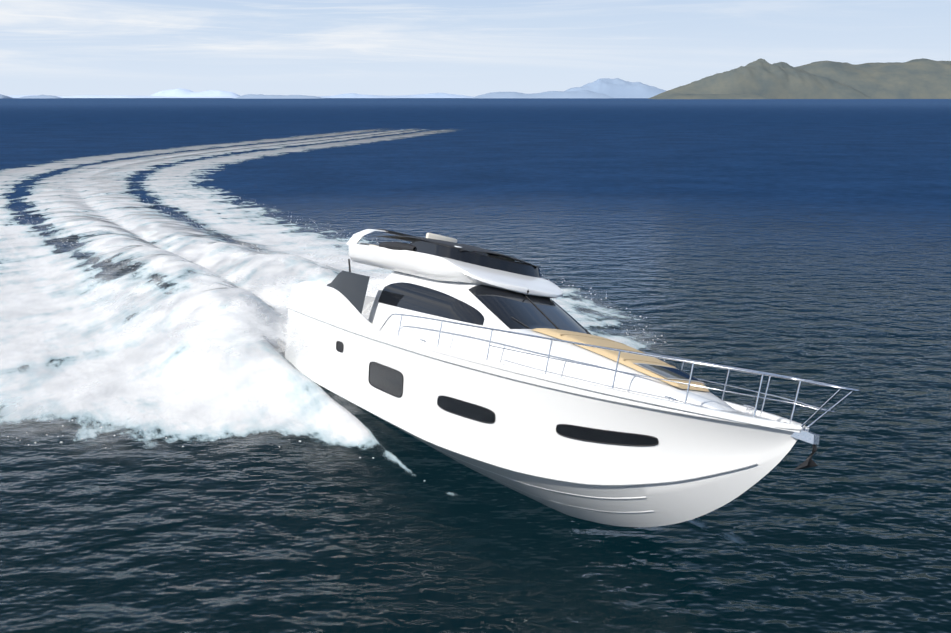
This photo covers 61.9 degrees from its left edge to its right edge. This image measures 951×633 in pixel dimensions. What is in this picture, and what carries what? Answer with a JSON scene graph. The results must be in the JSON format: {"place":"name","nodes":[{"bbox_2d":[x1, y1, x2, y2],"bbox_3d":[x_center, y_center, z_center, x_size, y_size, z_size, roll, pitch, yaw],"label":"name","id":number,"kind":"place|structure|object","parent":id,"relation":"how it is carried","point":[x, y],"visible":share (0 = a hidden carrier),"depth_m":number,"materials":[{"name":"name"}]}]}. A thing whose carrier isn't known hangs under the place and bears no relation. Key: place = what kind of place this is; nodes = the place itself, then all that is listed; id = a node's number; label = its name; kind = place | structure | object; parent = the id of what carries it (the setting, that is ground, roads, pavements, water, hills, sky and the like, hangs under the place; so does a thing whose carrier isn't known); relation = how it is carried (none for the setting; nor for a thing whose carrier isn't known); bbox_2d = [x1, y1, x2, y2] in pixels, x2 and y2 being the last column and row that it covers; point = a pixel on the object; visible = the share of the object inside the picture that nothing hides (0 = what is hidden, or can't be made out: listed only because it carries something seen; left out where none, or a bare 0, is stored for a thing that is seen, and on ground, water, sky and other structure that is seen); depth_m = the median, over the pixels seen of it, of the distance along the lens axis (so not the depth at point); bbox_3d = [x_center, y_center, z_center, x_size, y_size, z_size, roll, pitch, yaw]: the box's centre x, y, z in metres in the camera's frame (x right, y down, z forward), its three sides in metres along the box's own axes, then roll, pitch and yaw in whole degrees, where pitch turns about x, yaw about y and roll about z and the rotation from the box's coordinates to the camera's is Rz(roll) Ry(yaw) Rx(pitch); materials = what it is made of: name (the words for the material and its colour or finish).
{"place":"outdoors","nodes":[
{"label":"outdoors","id":0,"kind":"place"},
{"bbox_2d":[317,94,420,97],"bbox_3d":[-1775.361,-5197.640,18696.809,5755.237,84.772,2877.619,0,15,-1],"label":"mountain","id":1,"kind":"structure","parent":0,"point":[376,95],"depth_m":18012.61,"materials":[{"name":"blue stone"}]},
{"bbox_2d":[0,98,950,632],"bbox_3d":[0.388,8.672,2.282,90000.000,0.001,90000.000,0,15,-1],"label":"sea","id":2,"kind":"structure","parent":0,"point":[804,238],"depth_m":24.58,"materials":[{"name":"blue liquid"}]},
{"bbox_2d":[20,95,59,97],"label":"mountain","id":3,"kind":"structure","parent":2,"relation":"on","point":[44,96],"depth_m":8616.05,"materials":[{"name":"blue stone"}]},
{"bbox_2d":[60,95,148,97],"bbox_3d":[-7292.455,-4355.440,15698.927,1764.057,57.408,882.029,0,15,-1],"label":"mountain","id":4,"kind":"structure","parent":2,"relation":"on","point":[95,96],"depth_m":15415.91,"materials":[{"name":"blue stone"}]},
{"bbox_2d":[8,95,238,97],"bbox_3d":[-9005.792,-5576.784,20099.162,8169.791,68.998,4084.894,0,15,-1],"label":"mountain","id":5,"kind":"structure","parent":2,"relation":"on","point":[15,96],"depth_m":18628.28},
{"bbox_2d":[150,88,239,96],"bbox_3d":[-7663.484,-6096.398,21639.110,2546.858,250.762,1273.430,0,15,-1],"label":"mountain","id":6,"kind":"structure","parent":2,"relation":"on","point":[179,92],"depth_m":21255.74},
{"bbox_2d":[232,94,323,98],"bbox_3d":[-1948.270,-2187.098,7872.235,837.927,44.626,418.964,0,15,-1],"label":"mountain","id":7,"kind":"structure","parent":2,"relation":"on","point":[254,96],"depth_m":7714.75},
{"bbox_2d":[326,93,394,97],"bbox_3d":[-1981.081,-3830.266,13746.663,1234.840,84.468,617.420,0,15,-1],"label":"mountain","id":8,"kind":"structure","parent":2,"relation":"in","point":[351,95],"depth_m":13538.90,"materials":[{"name":"blue stone"}]},
{"bbox_2d":[0,128,746,546],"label":"wake foam","id":9,"kind":"object","parent":2,"relation":"on","point":[96,190],"visible":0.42,"depth_m":31.89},
{"bbox_2d":[7,198,734,528],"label":"spray droplets","id":10,"kind":"object","parent":9,"relation":"on","point":[101,427],"depth_m":43.73},
{"bbox_2d":[0,186,764,545],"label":"spray mist","id":11,"kind":"structure","parent":9,"relation":"on","point":[242,318],"depth_m":25.10,"materials":[{"name":"white liquid"}]},
{"bbox_2d":[394,93,472,97],"bbox_3d":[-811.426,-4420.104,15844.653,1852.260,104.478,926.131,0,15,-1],"label":"mountain","id":12,"kind":"structure","parent":2,"relation":"on","point":[437,95],"depth_m":15558.57,"materials":[{"name":"blue stone"}]},
{"bbox_2d":[277,229,860,526],"bbox_3d":[0.492,1.119,20.493,4.938,5.850,18.868,9,4,-36],"label":"yacht","id":13,"kind":"object","parent":2,"relation":"on","point":[505,370],"visible":1,"depth_m":16.99,"materials":[{"name":"white plastic"}]},
{"bbox_2d":[654,93,772,98],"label":"hill","id":14,"kind":"structure","parent":2,"relation":"on","point":[709,96],"depth_m":4506.59,"materials":[{"name":"green plant"}]},
{"bbox_2d":[0,0,950,96],"label":"sky","id":15,"kind":"structure","parent":0,"point":[473,48],"materials":[{"name":"blue"}]},
{"bbox_2d":[473,90,612,97],"bbox_3d":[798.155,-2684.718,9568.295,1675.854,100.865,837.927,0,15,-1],"label":"hill","id":16,"kind":"structure","parent":0,"point":[572,94],"depth_m":9272.94,"materials":[{"name":"blue stone"}]},
{"bbox_2d":[565,78,665,97],"bbox_3d":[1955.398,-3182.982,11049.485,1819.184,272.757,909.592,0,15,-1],"label":"hill","id":17,"kind":"structure","parent":0,"point":[617,88],"depth_m":10743.52,"materials":[{"name":"blue stone"}]},
{"bbox_2d":[648,58,872,98],"bbox_3d":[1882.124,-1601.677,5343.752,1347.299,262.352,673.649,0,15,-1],"label":"hill","id":18,"kind":"structure","parent":0,"point":[765,78],"depth_m":5109.06,"materials":[{"name":"green plant"}]},
{"bbox_2d":[796,58,950,98],"bbox_3d":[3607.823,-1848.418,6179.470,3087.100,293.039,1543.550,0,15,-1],"label":"hill","id":19,"kind":"structure","parent":0,"point":[923,78],"depth_m":5626.37,"materials":[{"name":"green plant"}]}
]}

